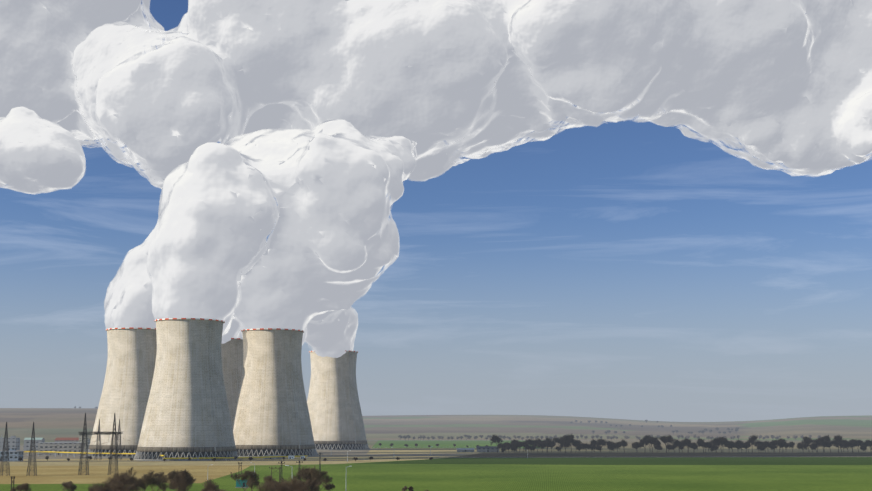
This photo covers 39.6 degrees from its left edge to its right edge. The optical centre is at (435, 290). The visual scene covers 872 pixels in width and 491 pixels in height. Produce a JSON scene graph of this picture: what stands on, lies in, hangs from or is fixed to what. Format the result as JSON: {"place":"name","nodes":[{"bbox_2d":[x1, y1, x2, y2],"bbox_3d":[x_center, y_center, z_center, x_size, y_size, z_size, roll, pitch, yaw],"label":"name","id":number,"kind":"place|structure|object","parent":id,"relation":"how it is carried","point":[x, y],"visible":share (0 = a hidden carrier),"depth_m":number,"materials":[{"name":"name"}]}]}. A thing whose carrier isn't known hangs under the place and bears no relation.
{"place":"outdoors","nodes":[
{"label":"outdoors","id":0,"kind":"place"},
{"bbox_2d":[0,436,19,449],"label":"plant building","id":1,"kind":"structure","parent":0,"point":[13,441],"depth_m":1511.34,"materials":[{"name":"grey concrete"}]},
{"bbox_2d":[23,438,44,449],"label":"plant building","id":2,"kind":"structure","parent":0,"point":[27,442],"depth_m":1501.46,"materials":[{"name":"grey concrete"}]},
{"bbox_2d":[37,442,84,454],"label":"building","id":3,"kind":"structure","parent":0,"point":[49,445],"depth_m":1251.34,"materials":[{"name":"grey concrete"}]},
{"bbox_2d":[55,438,89,447],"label":"plant building","id":4,"kind":"structure","parent":0,"point":[66,439],"depth_m":1531.07,"materials":[{"name":"grey concrete"}]},
{"bbox_2d":[79,431,87,450],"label":"plant building","id":5,"kind":"structure","parent":0,"point":[80,437],"depth_m":1482.28,"materials":[{"name":"grey concrete"}]},
{"bbox_2d":[0,465,250,483],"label":"field","id":6,"kind":"structure","parent":0,"point":[60,474],"depth_m":785.08,"materials":[{"name":"beige plant"}]},
{"bbox_2d":[21,456,448,461],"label":"perimeter road","id":7,"kind":"structure","parent":0,"point":[257,460],"depth_m":1057.98,"materials":[{"name":"grey asphalt"}]},
{"bbox_2d":[104,119,416,357],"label":"steam plume","id":8,"kind":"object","parent":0,"point":[324,254],"depth_m":1138.58,"materials":[{"name":"white"}]},
{"bbox_2d":[0,0,871,193],"bbox_3d":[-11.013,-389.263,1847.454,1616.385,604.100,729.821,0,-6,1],"label":"cloud","id":9,"kind":"structure","parent":0,"point":[446,85],"depth_m":1699.29,"materials":[{"name":"white"}]},
{"bbox_2d":[0,408,871,465],"bbox_3d":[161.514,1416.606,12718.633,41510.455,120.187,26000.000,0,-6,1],"label":"distant hills","id":10,"kind":"structure","parent":0,"point":[51,424],"depth_m":3253.10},
{"bbox_2d":[0,422,36,475],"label":"lightning masts","id":11,"kind":"object","parent":10,"relation":"on","point":[4,447],"visible":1,"depth_m":736.32,"materials":[{"name":"grey metal"}]},
{"bbox_2d":[25,451,164,458],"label":"pipeline","id":12,"kind":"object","parent":10,"relation":"on","point":[49,452],"depth_m":1163.29,"materials":[{"name":"yellow metal"}]},
{"bbox_2d":[78,413,119,474],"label":"portal pylon","id":13,"kind":"object","parent":10,"relation":"on","point":[113,433],"visible":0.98,"depth_m":747.18,"materials":[{"name":"grey metal"}]},
{"bbox_2d":[0,483,199,490],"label":"green field","id":14,"kind":"structure","parent":10,"relation":"on","point":[47,487],"depth_m":593.10,"materials":[{"name":"green plant"}]},
{"bbox_2d":[11,476,14,489],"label":"utility pole","id":15,"kind":"object","parent":14,"relation":"on","point":[12,482],"visible":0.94,"depth_m":481.65,"materials":[{"name":"brown wood"}]},
{"bbox_2d":[94,419,122,459],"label":"portal pylon","id":16,"kind":"object","parent":10,"relation":"on","point":[118,439],"visible":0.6,"depth_m":1086.06,"materials":[{"name":"grey metal"}]},
{"bbox_2d":[3,438,129,458],"bbox_3d":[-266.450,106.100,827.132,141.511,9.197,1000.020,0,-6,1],"label":"power line conductors","id":17,"kind":"object","parent":16,"relation":"attached to","point":[59,448],"visible":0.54,"depth_m":688.91,"materials":[{"name":"grey metal"}]},
{"bbox_2d":[84,327,156,457],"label":"cooling tower","id":18,"kind":"structure","parent":10,"relation":"on","point":[130,367],"depth_m":1176.71,"materials":[{"name":"concrete"}]},
{"bbox_2d":[133,318,238,460],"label":"cooling tower","id":19,"kind":"structure","parent":10,"relation":"on","point":[187,413],"depth_m":1073.21,"materials":[{"name":"concrete"}]},
{"bbox_2d":[11,466,428,490],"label":"bushes","id":20,"kind":"object","parent":10,"relation":"on","point":[182,480],"visible":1,"depth_m":448.59,"materials":[{"name":"brown plant"}]},
{"bbox_2d":[0,456,447,465],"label":"field","id":21,"kind":"structure","parent":10,"relation":"on","point":[104,462],"depth_m":1000.93,"materials":[{"name":"beige plant"}]},
{"bbox_2d":[0,448,23,461],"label":"switchgear hall","id":22,"kind":"structure","parent":21,"relation":"on","point":[11,457],"depth_m":1025.81,"materials":[{"name":"grey"}]},
{"bbox_2d":[265,455,284,458],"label":"building","id":23,"kind":"structure","parent":21,"relation":"on","point":[274,455],"depth_m":1108.10,"materials":[{"name":"concrete"}]},
{"bbox_2d":[221,338,242,422],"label":"cooling tower","id":24,"kind":"structure","parent":10,"relation":"on","point":[232,356],"depth_m":1317.23,"materials":[{"name":"concrete"}]},
{"bbox_2d":[163,455,306,459],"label":"road","id":25,"kind":"structure","parent":10,"relation":"on","point":[233,457],"depth_m":1063.03,"materials":[{"name":"grey asphalt"}]},
{"bbox_2d":[0,445,476,458],"bbox_3d":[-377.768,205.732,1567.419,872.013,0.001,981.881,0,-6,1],"label":"yard plant","id":26,"kind":"object","parent":10,"relation":"on","point":[343,453],"visible":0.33,"depth_m":1284.11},
{"bbox_2d":[367,450,478,453],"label":"field","id":27,"kind":"structure","parent":26,"relation":"on","point":[407,451],"depth_m":1435.16,"materials":[{"name":"beige plant"}]},
{"bbox_2d":[232,328,318,456],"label":"cooling tower","id":28,"kind":"structure","parent":10,"relation":"on","point":[271,416],"depth_m":1187.18,"materials":[{"name":"concrete"}]},
{"bbox_2d":[18,436,534,461],"bbox_3d":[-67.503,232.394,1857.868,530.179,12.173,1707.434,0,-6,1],"label":"small trees","id":29,"kind":"object","parent":10,"relation":"on","point":[515,446],"visible":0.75,"depth_m":1042.26,"materials":[{"name":"green plant"}]},
{"bbox_2d":[319,452,320,471],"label":"lattice pole","id":30,"kind":"object","parent":10,"relation":"on","point":[320,461],"visible":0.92,"depth_m":759.80,"materials":[{"name":"grey metal"}]},
{"bbox_2d":[307,350,369,449],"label":"cooling tower","id":31,"kind":"structure","parent":10,"relation":"on","point":[335,412],"depth_m":1527.87,"materials":[{"name":"concrete"}]},
{"bbox_2d":[74,406,738,433],"bbox_3d":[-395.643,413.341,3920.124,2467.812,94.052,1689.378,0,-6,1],"label":"trees","id":32,"kind":"object","parent":10,"relation":"on","point":[689,432],"visible":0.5,"depth_m":3269.30,"materials":[{"name":"green plant"}]},
{"bbox_2d":[372,440,542,447],"bbox_3d":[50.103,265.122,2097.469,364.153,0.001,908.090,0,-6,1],"label":"green field","id":33,"kind":"structure","parent":10,"relation":"on","point":[433,443],"depth_m":2097.21,"materials":[{"name":"green plant"}]},
{"bbox_2d":[457,448,474,451],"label":"building","id":34,"kind":"structure","parent":10,"relation":"on","point":[465,449],"depth_m":1399.38,"materials":[{"name":"grey metal"}]},
{"bbox_2d":[476,446,499,451],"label":"farm shed","id":35,"kind":"structure","parent":10,"relation":"on","point":[486,448],"depth_m":1400.20,"materials":[{"name":"grey metal"}]},
{"bbox_2d":[398,434,821,440],"bbox_3d":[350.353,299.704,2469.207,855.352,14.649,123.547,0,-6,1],"label":"trees","id":36,"kind":"object","parent":10,"relation":"on","point":[593,437],"visible":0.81,"depth_m":2460.71,"materials":[{"name":"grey plant"}]},
{"bbox_2d":[450,453,871,457],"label":"field","id":37,"kind":"structure","parent":10,"relation":"on","point":[520,455],"depth_m":1239.93,"materials":[{"name":"green plant"}]},
{"bbox_2d":[490,433,871,452],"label":"tree line","id":38,"kind":"object","parent":10,"relation":"on","point":[594,445],"visible":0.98,"depth_m":1378.42,"materials":[{"name":"green plant"}]},
{"bbox_2d":[552,440,839,446],"bbox_3d":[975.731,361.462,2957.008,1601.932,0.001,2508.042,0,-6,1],"label":"trees","id":39,"kind":"object","parent":10,"relation":"on","point":[630,442],"depth_m":2225.54,"materials":[{"name":"green plant"}]},
{"bbox_2d":[0,0,871,421],"label":"sky","id":40,"kind":"structure","parent":0,"point":[629,269],"materials":[{"name":"blue"}]},
{"bbox_2d":[193,457,871,490],"bbox_3d":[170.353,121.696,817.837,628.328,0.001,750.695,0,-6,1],"label":"green field","id":41,"kind":"structure","parent":0,"point":[438,477],"depth_m":708.38,"materials":[{"name":"green plant"}]},
{"bbox_2d":[235,480,248,487],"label":"teal cabin","id":42,"kind":"object","parent":41,"relation":"on","point":[242,484],"visible":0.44,"depth_m":589.15,"materials":[{"name":"metal"}]},
{"bbox_2d":[354,457,871,464],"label":"field strip","id":43,"kind":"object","parent":41,"relation":"on","point":[718,461],"depth_m":1028.74,"materials":[{"name":"green plant"}]}
]}

